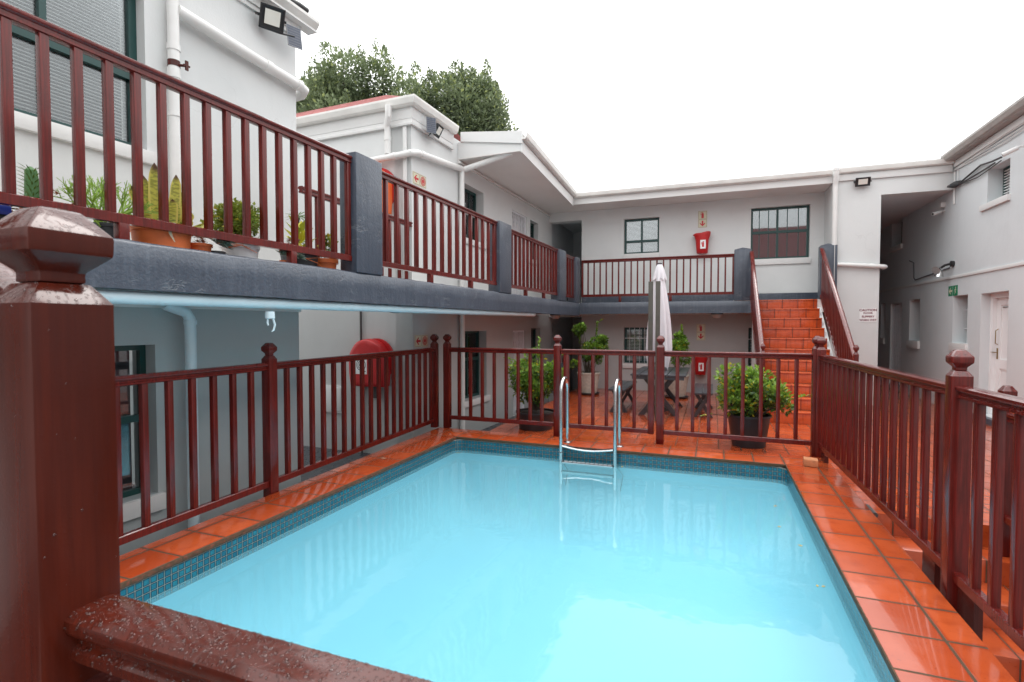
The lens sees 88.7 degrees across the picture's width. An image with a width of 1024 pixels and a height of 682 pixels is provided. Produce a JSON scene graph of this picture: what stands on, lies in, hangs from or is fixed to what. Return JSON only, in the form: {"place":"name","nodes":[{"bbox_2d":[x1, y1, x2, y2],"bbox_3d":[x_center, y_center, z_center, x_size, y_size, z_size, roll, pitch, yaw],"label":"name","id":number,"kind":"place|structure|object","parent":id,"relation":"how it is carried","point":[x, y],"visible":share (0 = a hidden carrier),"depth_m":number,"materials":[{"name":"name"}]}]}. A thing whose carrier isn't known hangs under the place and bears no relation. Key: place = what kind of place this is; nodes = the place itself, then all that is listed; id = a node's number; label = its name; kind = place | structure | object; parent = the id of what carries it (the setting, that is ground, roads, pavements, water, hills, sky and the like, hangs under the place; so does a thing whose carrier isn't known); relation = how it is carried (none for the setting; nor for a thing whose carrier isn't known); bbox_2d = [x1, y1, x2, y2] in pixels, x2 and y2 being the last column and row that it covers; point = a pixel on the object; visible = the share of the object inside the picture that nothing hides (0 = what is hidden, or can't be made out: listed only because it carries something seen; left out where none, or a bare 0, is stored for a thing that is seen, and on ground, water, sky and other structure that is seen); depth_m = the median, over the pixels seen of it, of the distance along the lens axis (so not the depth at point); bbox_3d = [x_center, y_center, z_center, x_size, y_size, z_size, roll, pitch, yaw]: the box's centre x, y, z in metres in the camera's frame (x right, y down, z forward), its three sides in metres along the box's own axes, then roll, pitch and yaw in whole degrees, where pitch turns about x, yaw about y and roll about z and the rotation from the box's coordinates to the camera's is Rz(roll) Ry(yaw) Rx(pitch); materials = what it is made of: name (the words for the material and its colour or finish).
{"place":"outdoors","nodes":[
{"label":"outdoors","id":0,"kind":"place"},
{"bbox_2d":[208,238,256,253],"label":"potted succulent","id":1,"kind":"object","parent":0,"point":[226,244],"visible":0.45,"depth_m":3.89,"materials":[{"name":"plant"}]},
{"bbox_2d":[275,250,322,262],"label":"potted succulent","id":2,"kind":"object","parent":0,"point":[299,255],"visible":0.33,"depth_m":4.51,"materials":[{"name":"ceramic"}]},
{"bbox_2d":[132,389,575,487],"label":"passage floor","id":3,"kind":"structure","parent":0,"point":[328,467],"depth_m":7.86,"materials":[{"name":"tile"}]},
{"bbox_2d":[0,0,579,554],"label":"guesthouse wing","id":4,"kind":"structure","parent":3,"relation":"on","point":[180,308],"depth_m":5.14,"materials":[{"name":"white paint"}]},
{"bbox_2d":[0,204,20,218],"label":"potted succulent","id":5,"kind":"object","parent":4,"relation":"on","point":[5,210],"visible":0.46,"depth_m":2.77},
{"bbox_2d":[14,162,39,209],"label":"potted succulent","id":6,"kind":"object","parent":4,"relation":"on","point":[31,182],"visible":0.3,"depth_m":2.94,"materials":[{"name":"green plant"}]},
{"bbox_2d":[0,0,156,165],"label":"window","id":7,"kind":"structure","parent":4,"relation":"in","point":[97,21],"depth_m":4.05,"materials":[{"name":"green paint"}]},
{"bbox_2d":[53,175,157,237],"bbox_3d":[-2.532,-0.805,3.324,0.478,0.501,0.533,-1,2,-22],"label":"potted succulent","id":8,"kind":"object","parent":4,"relation":"on","point":[107,227],"visible":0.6,"depth_m":3.26,"materials":[{"name":"plant"}]},
{"bbox_2d":[115,345,165,521],"bbox_3d":[-3.360,0.710,3.970,0.480,1.433,1.158,1,2,23],"label":"window","id":9,"kind":"structure","parent":4,"relation":"in","point":[131,509],"depth_m":4.41,"materials":[{"name":"grey glass"}]},
{"bbox_2d":[129,163,203,248],"bbox_3d":[-2.392,-0.889,3.633,0.423,0.650,0.433,-1,2,-16],"label":"potted plant","id":10,"kind":"object","parent":4,"relation":"on","point":[147,235],"visible":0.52,"depth_m":3.53,"materials":[{"name":"green plant"}]},
{"bbox_2d":[0,1,351,263],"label":"balcony railing","id":11,"kind":"object","parent":4,"relation":"on","point":[45,32],"visible":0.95,"depth_m":3.38,"materials":[{"name":"brown wood"}]},
{"bbox_2d":[190,236,212,251],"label":"potted succulent","id":12,"kind":"object","parent":4,"relation":"on","point":[203,245],"visible":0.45,"depth_m":3.80,"materials":[{"name":"ceramic"}]},
{"bbox_2d":[200,197,259,258],"bbox_3d":[-2.193,-0.867,4.221,0.515,0.569,0.475,1,2,23],"label":"potted succulent","id":13,"kind":"object","parent":4,"relation":"on","point":[218,217],"visible":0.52,"depth_m":4.08,"materials":[{"name":"green plant"}]},
{"bbox_2d":[255,2,302,49],"bbox_3d":[-2.339,-3.183,5.309,0.463,0.270,0.219,-2,2,-40],"label":"floodlight","id":14,"kind":"object","parent":4,"relation":"attached to","point":[271,18],"visible":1,"depth_m":5.24,"materials":[{"name":"black plastic"}]},
{"bbox_2d":[286,210,304,243],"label":"potted plant","id":15,"kind":"object","parent":4,"relation":"on","point":[300,216],"visible":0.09,"depth_m":5.16,"materials":[{"name":"green plant"}]},
{"bbox_2d":[280,215,318,265],"bbox_3d":[-1.946,-0.867,4.777,0.349,0.535,0.376,1,2,23],"label":"potted plant","id":16,"kind":"object","parent":4,"relation":"on","point":[301,230],"visible":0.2,"depth_m":4.72,"materials":[{"name":"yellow plant"}]},
{"bbox_2d":[317,233,338,268],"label":"potted plant","id":17,"kind":"object","parent":4,"relation":"on","point":[328,263],"visible":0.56,"depth_m":4.99,"materials":[{"name":"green plant"}]},
{"bbox_2d":[326,385,340,412],"bbox_3d":[-2.900,0.937,8.464,0.420,0.440,0.036,1,2,23],"label":"wall cabinet","id":18,"kind":"object","parent":4,"relation":"attached to","point":[328,398],"depth_m":8.46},
{"bbox_2d":[298,186,412,278],"bbox_3d":[-1.916,-1.246,6.792,0.076,0.983,2.190,1,2,22],"label":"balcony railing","id":19,"kind":"object","parent":4,"relation":"attached to","point":[327,199],"visible":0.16,"depth_m":7.26,"materials":[{"name":"brown wood"}]},
{"bbox_2d":[360,311,362,452],"bbox_3d":[-2.361,0.639,8.216,0.050,2.250,0.052,1,2,23],"label":"wall pipe","id":20,"kind":"object","parent":4,"relation":"attached to","point":[361,333],"depth_m":8.18,"materials":[{"name":"red metal"}]},
{"bbox_2d":[349,338,392,397],"bbox_3d":[-2.149,0.424,8.019,0.722,0.923,0.236,1,2,23],"label":"hose reel","id":21,"kind":"object","parent":4,"relation":"attached to","point":[370,345],"visible":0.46,"depth_m":7.94,"materials":[{"name":"red plastic"}]},
{"bbox_2d":[382,168,393,214],"bbox_3d":[-2.095,-2.164,7.916,0.726,0.923,0.236,1,2,23],"label":"hose reel","id":22,"kind":"object","parent":4,"relation":"attached to","point":[390,195],"visible":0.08,"depth_m":7.82,"materials":[{"name":"red plastic"}]},
{"bbox_2d":[413,171,425,188],"bbox_3d":[-1.407,-2.450,7.978,0.006,0.185,0.370,1,2,23],"label":"safety sign","id":23,"kind":"object","parent":4,"relation":"attached to","point":[419,179],"visible":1,"depth_m":7.97,"materials":[{"name":"beige plastic"}]},
{"bbox_2d":[415,335,427,346],"bbox_3d":[-1.395,-0.002,8.082,0.006,0.185,0.370,1,2,23],"label":"safety sign","id":24,"kind":"object","parent":4,"relation":"attached to","point":[421,340],"visible":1,"depth_m":8.08,"materials":[{"name":"beige plastic"}]},
{"bbox_2d":[426,117,443,138],"bbox_3d":[-1.221,-3.273,8.073,0.247,0.240,0.375,1,2,23],"label":"floodlight","id":25,"kind":"object","parent":4,"relation":"attached to","point":[433,127],"visible":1,"depth_m":7.96,"materials":[{"name":"black plastic"}]},
{"bbox_2d":[382,171,497,287],"bbox_3d":[-0.831,-1.260,6.816,0.076,1.126,2.956,1,2,23],"label":"balcony railing","id":26,"kind":"object","parent":4,"relation":"on","point":[406,186],"visible":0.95,"depth_m":6.49,"materials":[{"name":"brown wood"}]},
{"bbox_2d":[459,188,486,249],"bbox_3d":[-0.797,-2.283,9.658,0.250,1.063,1.100,1,2,23],"label":"window","id":27,"kind":"structure","parent":4,"relation":"in","point":[470,197],"depth_m":9.87,"materials":[{"name":"grey glass"}]},
{"bbox_2d":[465,331,490,407],"bbox_3d":[-0.769,0.500,9.810,0.250,1.370,1.200,1,2,23],"label":"window","id":28,"kind":"structure","parent":4,"relation":"in","point":[471,337],"depth_m":10.09,"materials":[{"name":"black glass"}]},
{"bbox_2d":[529,223,536,264],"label":"window","id":29,"kind":"structure","parent":4,"relation":"in","point":[531,225],"depth_m":12.84,"materials":[{"name":"black glass"}]},
{"bbox_2d":[531,328,535,362],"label":"window","id":30,"kind":"structure","parent":4,"relation":"in","point":[533,330],"depth_m":13.06,"materials":[{"name":"black glass"}]},
{"bbox_2d":[512,229,557,297],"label":"balcony railing","id":31,"kind":"object","parent":4,"relation":"on","point":[546,284],"visible":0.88,"depth_m":9.77,"materials":[{"name":"brown wood"}]},
{"bbox_2d":[550,314,559,318],"bbox_3d":[1.034,-0.581,12.468,0.260,0.115,0.260,1,2,23],"label":"ceiling lamp","id":32,"kind":"object","parent":4,"relation":"attached to","point":[553,316],"visible":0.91,"depth_m":12.38,"materials":[{"name":"beige plastic"}]},
{"bbox_2d":[566,254,574,297],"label":"balcony railing","id":33,"kind":"object","parent":4,"relation":"attached to","point":[568,290],"visible":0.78,"depth_m":11.89,"materials":[{"name":"brown wood"}]},
{"bbox_2d":[295,0,1023,192],"label":"sky","id":34,"kind":"structure","parent":0,"point":[617,94],"materials":[{"name":"white"}]},
{"bbox_2d":[489,385,991,546],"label":"terrace","id":35,"kind":"structure","parent":0,"point":[786,431],"depth_m":7.76,"materials":[{"name":"tile"}]},
{"bbox_2d":[443,334,561,436],"bbox_3d":[-0.172,0.636,7.715,1.844,1.468,0.099,1,2,21],"label":"timber railing","id":36,"kind":"object","parent":35,"relation":"on","point":[448,416],"visible":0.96,"depth_m":7.67,"materials":[{"name":"brown wood"}]},
{"bbox_2d":[561,349,655,433],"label":"pool gate","id":37,"kind":"structure","parent":36,"relation":"attached to","point":[651,354],"depth_m":7.13,"materials":[{"name":"brown wood"}]},
{"bbox_2d":[503,336,562,430],"bbox_3d":[0.328,0.638,8.162,1.028,1.436,0.791,1,2,21],"label":"potted shrub","id":38,"kind":"object","parent":35,"relation":"on","point":[548,386],"visible":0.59,"depth_m":8.07,"materials":[{"name":"green plant"}]},
{"bbox_2d":[569,319,608,394],"bbox_3d":[1.778,0.355,12.123,0.945,1.755,0.575,1,2,33],"label":"potted shrub","id":39,"kind":"object","parent":35,"relation":"on","point":[599,343],"visible":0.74,"depth_m":12.00,"materials":[{"name":"green plant"}]},
{"bbox_2d":[608,380,636,412],"bbox_3d":[2.159,1.069,10.158,0.328,0.450,1.550,1,2,21],"label":"garden bench","id":40,"kind":"object","parent":35,"relation":"on","point":[627,386],"visible":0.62,"depth_m":10.00,"materials":[{"name":"wood"}]},
{"bbox_2d":[647,281,652,419],"bbox_3d":[2.326,0.171,8.814,0.072,2.330,0.070,1,2,21],"label":"timber post","id":41,"kind":"object","parent":35,"relation":"on","point":[650,315],"visible":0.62,"depth_m":8.76,"materials":[{"name":"wood"}]},
{"bbox_2d":[655,281,660,420],"bbox_3d":[2.435,0.170,8.772,0.072,2.334,0.070,1,2,21],"label":"timber post","id":42,"kind":"object","parent":35,"relation":"on","point":[657,319],"visible":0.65,"depth_m":8.73,"materials":[{"name":"brown wood"}]},
{"bbox_2d":[646,262,671,411],"bbox_3d":[2.771,-0.083,9.863,0.468,2.772,0.478,0,2,3],"label":"parasol","id":43,"kind":"object","parent":35,"relation":"on","point":[665,319],"visible":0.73,"depth_m":9.73,"materials":[{"name":"fabric"}]},
{"bbox_2d":[630,366,689,415],"bbox_3d":[2.822,0.928,9.858,0.918,0.750,1.830,1,2,21],"label":"garden table","id":44,"kind":"object","parent":35,"relation":"on","point":[670,374],"visible":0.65,"depth_m":9.25,"materials":[{"name":"wood"}]},
{"bbox_2d":[664,324,690,398],"bbox_3d":[3.630,0.436,11.491,0.554,1.632,0.628,-1,2,-20],"label":"potted shrub","id":45,"kind":"object","parent":35,"relation":"on","point":[679,343],"visible":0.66,"depth_m":11.36,"materials":[{"name":"green plant"}]},
{"bbox_2d":[694,383,712,417],"bbox_3d":[3.518,1.085,9.640,0.339,0.450,1.550,1,2,21],"label":"garden bench","id":46,"kind":"object","parent":35,"relation":"on","point":[699,391],"visible":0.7,"depth_m":9.13,"materials":[{"name":"wood"}]},
{"bbox_2d":[656,335,819,456],"bbox_3d":[2.781,0.657,6.556,1.890,1.458,0.100,1,2,22],"label":"timber railing","id":47,"kind":"object","parent":35,"relation":"on","point":[662,353],"visible":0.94,"depth_m":6.53,"materials":[{"name":"brown wood"}]},
{"bbox_2d":[549,159,954,404],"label":"guesthouse wing","id":48,"kind":"structure","parent":35,"relation":"on","point":[784,228],"depth_m":12.00,"materials":[{"name":"white paint"}]},
{"bbox_2d":[623,327,647,367],"bbox_3d":[3.254,0.139,13.058,0.956,1.048,0.520,1,2,21],"label":"window","id":49,"kind":"structure","parent":48,"relation":"in","point":[635,338],"depth_m":13.09,"materials":[{"name":"grey glass"}]},
{"bbox_2d":[623,218,658,257],"bbox_3d":[3.220,-2.541,12.955,0.936,1.013,0.460,1,2,21],"label":"window","id":50,"kind":"structure","parent":48,"relation":"in","point":[641,235],"depth_m":12.96,"materials":[{"name":"white glass"}]},
{"bbox_2d":[581,254,733,301],"bbox_3d":[3.215,-1.395,11.868,3.340,1.001,0.076,1,2,21],"label":"balcony railing","id":51,"kind":"object","parent":48,"relation":"on","point":[656,259],"visible":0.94,"depth_m":11.83,"materials":[{"name":"brown wood"}]},
{"bbox_2d":[696,324,704,339],"bbox_3d":[4.449,-0.210,12.351,0.200,0.390,0.006,1,2,21],"label":"safety sign","id":52,"kind":"object","parent":48,"relation":"attached to","point":[700,331],"visible":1,"depth_m":12.35,"materials":[{"name":"beige plastic"}]},
{"bbox_2d":[695,357,707,374],"bbox_3d":[4.393,0.548,12.269,0.380,0.492,0.241,1,2,21],"label":"fire extinguisher","id":53,"kind":"object","parent":48,"relation":"attached to","point":[700,365],"visible":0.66,"depth_m":12.17,"materials":[{"name":"red plastic"}]},
{"bbox_2d":[693,231,710,253],"bbox_3d":[4.401,-2.282,12.174,0.398,0.516,0.247,1,2,21],"label":"fire extinguisher","id":54,"kind":"object","parent":48,"relation":"attached to","point":[702,240],"visible":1,"depth_m":12.08,"materials":[{"name":"red plastic"}]},
{"bbox_2d":[698,211,706,227],"bbox_3d":[4.459,-2.848,12.265,0.200,0.390,0.006,1,2,21],"label":"safety sign","id":55,"kind":"object","parent":48,"relation":"attached to","point":[702,219],"visible":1,"depth_m":12.27,"materials":[{"name":"beige plastic"}]},
{"bbox_2d":[711,313,722,317],"bbox_3d":[4.566,-0.567,11.678,0.260,0.115,0.260,1,2,21],"label":"ceiling lamp","id":56,"kind":"object","parent":48,"relation":"attached to","point":[716,315],"visible":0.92,"depth_m":11.59,"materials":[{"name":"beige plastic"}]},
{"bbox_2d":[748,328,774,370],"bbox_3d":[5.870,0.170,12.060,0.916,1.048,0.520,1,2,21],"label":"window","id":57,"kind":"structure","parent":48,"relation":"in","point":[750,329],"depth_m":12.15,"materials":[{"name":"black glass"}]},
{"bbox_2d":[751,205,810,264],"bbox_3d":[6.046,-2.390,11.881,1.276,1.338,0.460,1,2,21],"label":"window","id":58,"kind":"structure","parent":48,"relation":"in","point":[779,235],"depth_m":11.96,"materials":[{"name":"white glass"}]},
{"bbox_2d":[853,177,871,186],"bbox_3d":[6.908,-3.132,10.326,0.290,0.166,0.140,1,2,24],"label":"floodlight","id":59,"kind":"object","parent":48,"relation":"attached to","point":[862,181],"visible":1,"depth_m":10.29,"materials":[{"name":"black plastic"}]},
{"bbox_2d":[859,308,876,321],"bbox_3d":[7.091,-0.516,10.445,0.294,0.270,0.005,1,2,21],"label":"safety sign","id":60,"kind":"object","parent":48,"relation":"attached to","point":[867,314],"visible":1,"depth_m":10.44,"materials":[{"name":"white plastic"}]},
{"bbox_2d":[700,362,808,448],"bbox_3d":[3.270,0.835,6.973,1.232,1.117,0.892,2,2,41],"label":"potted shrub","id":61,"kind":"object","parent":35,"relation":"on","point":[751,411],"visible":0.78,"depth_m":6.87,"materials":[{"name":"green plant"}]},
{"bbox_2d":[865,504,877,516],"bbox_3d":[3.069,1.451,4.480,0.044,0.053,0.193,1,2,16],"label":"rolled mat","id":62,"kind":"object","parent":35,"relation":"on","point":[872,510],"visible":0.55,"depth_m":4.44,"materials":[{"name":"grey"}]},
{"bbox_2d":[877,96,1023,425],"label":"guesthouse wing","id":63,"kind":"structure","parent":35,"relation":"on","point":[974,231],"depth_m":9.30,"materials":[{"name":"white paint"}]},
{"bbox_2d":[878,338,884,343],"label":"window","id":64,"kind":"structure","parent":63,"relation":"in","point":[880,340],"depth_m":13.92,"materials":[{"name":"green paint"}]},
{"bbox_2d":[889,233,902,252],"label":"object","id":65,"kind":"structure","parent":63,"relation":"in","point":[899,246],"depth_m":12.94,"materials":[{"name":"grey paint"}]},
{"bbox_2d":[906,340,919,348],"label":"window","id":66,"kind":"structure","parent":63,"relation":"in","point":[909,344],"depth_m":11.71,"materials":[{"name":"grey paint"}]},
{"bbox_2d":[931,202,945,215],"bbox_3d":[8.413,-2.598,10.354,0.232,0.251,0.120,0,2,11],"label":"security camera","id":67,"kind":"object","parent":63,"relation":"attached to","point":[942,204],"visible":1,"depth_m":10.33,"materials":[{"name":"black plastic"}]},
{"bbox_2d":[931,261,954,276],"bbox_3d":[8.235,-1.369,9.996,0.190,0.296,0.349,-1,2,-21],"label":"spotlight","id":68,"kind":"object","parent":63,"relation":"attached to","point":[937,271],"visible":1,"depth_m":10.03,"materials":[{"name":"black plastic"}]},
{"bbox_2d":[948,285,957,295],"bbox_3d":[8.333,-0.949,9.907,0.006,0.190,0.400,1,2,21],"label":"safety sign","id":69,"kind":"object","parent":63,"relation":"attached to","point":[952,290],"visible":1,"depth_m":9.88,"materials":[{"name":"green plastic"}]},
{"bbox_2d":[948,309,967,350],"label":"window","id":70,"kind":"structure","parent":63,"relation":"in","point":[952,346],"depth_m":9.61,"materials":[{"name":"white paint"}]},
{"bbox_2d":[947,156,1001,187],"bbox_3d":[7.933,-2.974,9.022,0.150,0.358,1.881,1,2,21],"label":"cable","id":71,"kind":"object","parent":63,"relation":"attached to","point":[957,183],"visible":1,"depth_m":9.10,"materials":[{"name":"black plastic"}]},
{"bbox_2d":[979,166,1010,211],"bbox_3d":[7.897,-2.500,8.409,0.290,0.653,0.920,1,2,21],"label":"window","id":72,"kind":"structure","parent":63,"relation":"in","point":[1006,197],"depth_m":8.53,"materials":[{"name":"green paint"}]},
{"bbox_2d":[992,297,1008,391],"bbox_3d":[7.960,0.271,8.440,0.113,1.943,0.758,1,2,21],"label":"door","id":73,"kind":"structure","parent":63,"relation":"in","point":[1001,337],"depth_m":8.62,"materials":[{"name":"white paint"}]},
{"bbox_2d":[1001,145,1023,156],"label":"pipe","id":74,"kind":"object","parent":63,"relation":"attached to","point":[1010,151],"visible":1,"depth_m":7.58,"materials":[{"name":"white plastic"}]},
{"bbox_2d":[751,299,832,424],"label":"staircase","id":75,"kind":"structure","parent":0,"point":[790,325],"depth_m":10.02,"materials":[{"name":"tile"}]},
{"bbox_2d":[750,251,764,411],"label":"stair railing","id":76,"kind":"object","parent":75,"relation":"on","point":[759,345],"visible":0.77,"depth_m":9.86,"materials":[{"name":"brown wood"}]},
{"bbox_2d":[820,248,858,406],"bbox_3d":[5.834,-0.264,9.423,0.076,3.160,2.606,1,2,20],"label":"stair railing","id":77,"kind":"object","parent":75,"relation":"on","point":[844,347],"visible":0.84,"depth_m":9.48,"materials":[{"name":"brown wood"}]},
{"bbox_2d":[892,535,1023,681],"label":"garden steps","id":78,"kind":"structure","parent":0,"point":[1004,648],"depth_m":3.64,"materials":[{"name":"tile"}]},
{"bbox_2d":[998,385,1017,557],"bbox_3d":[3.472,1.025,3.169,0.089,1.318,1.935,1,2,20],"label":"timber railing","id":79,"kind":"object","parent":78,"relation":"on","point":[1008,390],"visible":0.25,"depth_m":3.99,"materials":[{"name":"brown wood"}]},
{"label":"ground","id":80,"kind":"structure","parent":0,"visible":0},
{"bbox_2d":[296,38,440,112],"bbox_3d":[-6.492,-5.076,22.414,7.843,14.278,6.682,1,2,21],"label":"evergreen tree","id":81,"kind":"object","parent":80,"relation":"on","point":[327,85],"visible":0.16,"depth_m":20.51,"materials":[{"name":"green plant"}]},
{"bbox_2d":[406,58,519,136],"bbox_3d":[-2.379,-4.873,22.049,5.917,13.893,4.500,1,2,21],"label":"evergreen tree","id":82,"kind":"object","parent":80,"relation":"on","point":[471,101],"visible":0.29,"depth_m":20.53,"materials":[{"name":"green plant"}]},
{"bbox_2d":[120,427,1015,681],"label":"swimming pool","id":83,"kind":"structure","parent":80,"relation":"on","point":[440,554],"depth_m":4.58,"materials":[{"name":"liquid"}]},
{"bbox_2d":[0,206,431,681],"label":"timber railing","id":84,"kind":"object","parent":83,"relation":"on","point":[68,613],"visible":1,"depth_m":0.72,"materials":[{"name":"brown wood"}]},
{"bbox_2d":[115,334,438,545],"bbox_3d":[-2.145,0.747,5.152,0.115,1.526,6.260,1,2,18],"label":"timber railing","id":85,"kind":"object","parent":83,"relation":"on","point":[269,365],"visible":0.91,"depth_m":4.81,"materials":[{"name":"brown wood"}]},
{"bbox_2d":[558,376,623,490],"bbox_3d":[1.010,1.150,6.639,0.824,1.388,0.417,1,2,21],"label":"pool ladder","id":86,"kind":"object","parent":83,"relation":"on","point":[617,387],"visible":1,"depth_m":6.56,"materials":[{"name":"silver metal"}]},
{"bbox_2d":[803,456,817,467],"bbox_3d":[3.274,1.324,5.752,0.168,0.093,0.084,2,2,42],"label":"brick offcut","id":87,"kind":"object","parent":83,"relation":"on","point":[810,461],"visible":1,"depth_m":5.72,"materials":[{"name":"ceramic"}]},
{"bbox_2d":[815,337,1023,651],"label":"timber railing","id":88,"kind":"object","parent":83,"relation":"on","point":[951,555],"visible":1,"depth_m":3.09,"materials":[{"name":"brown wood"}]}
]}

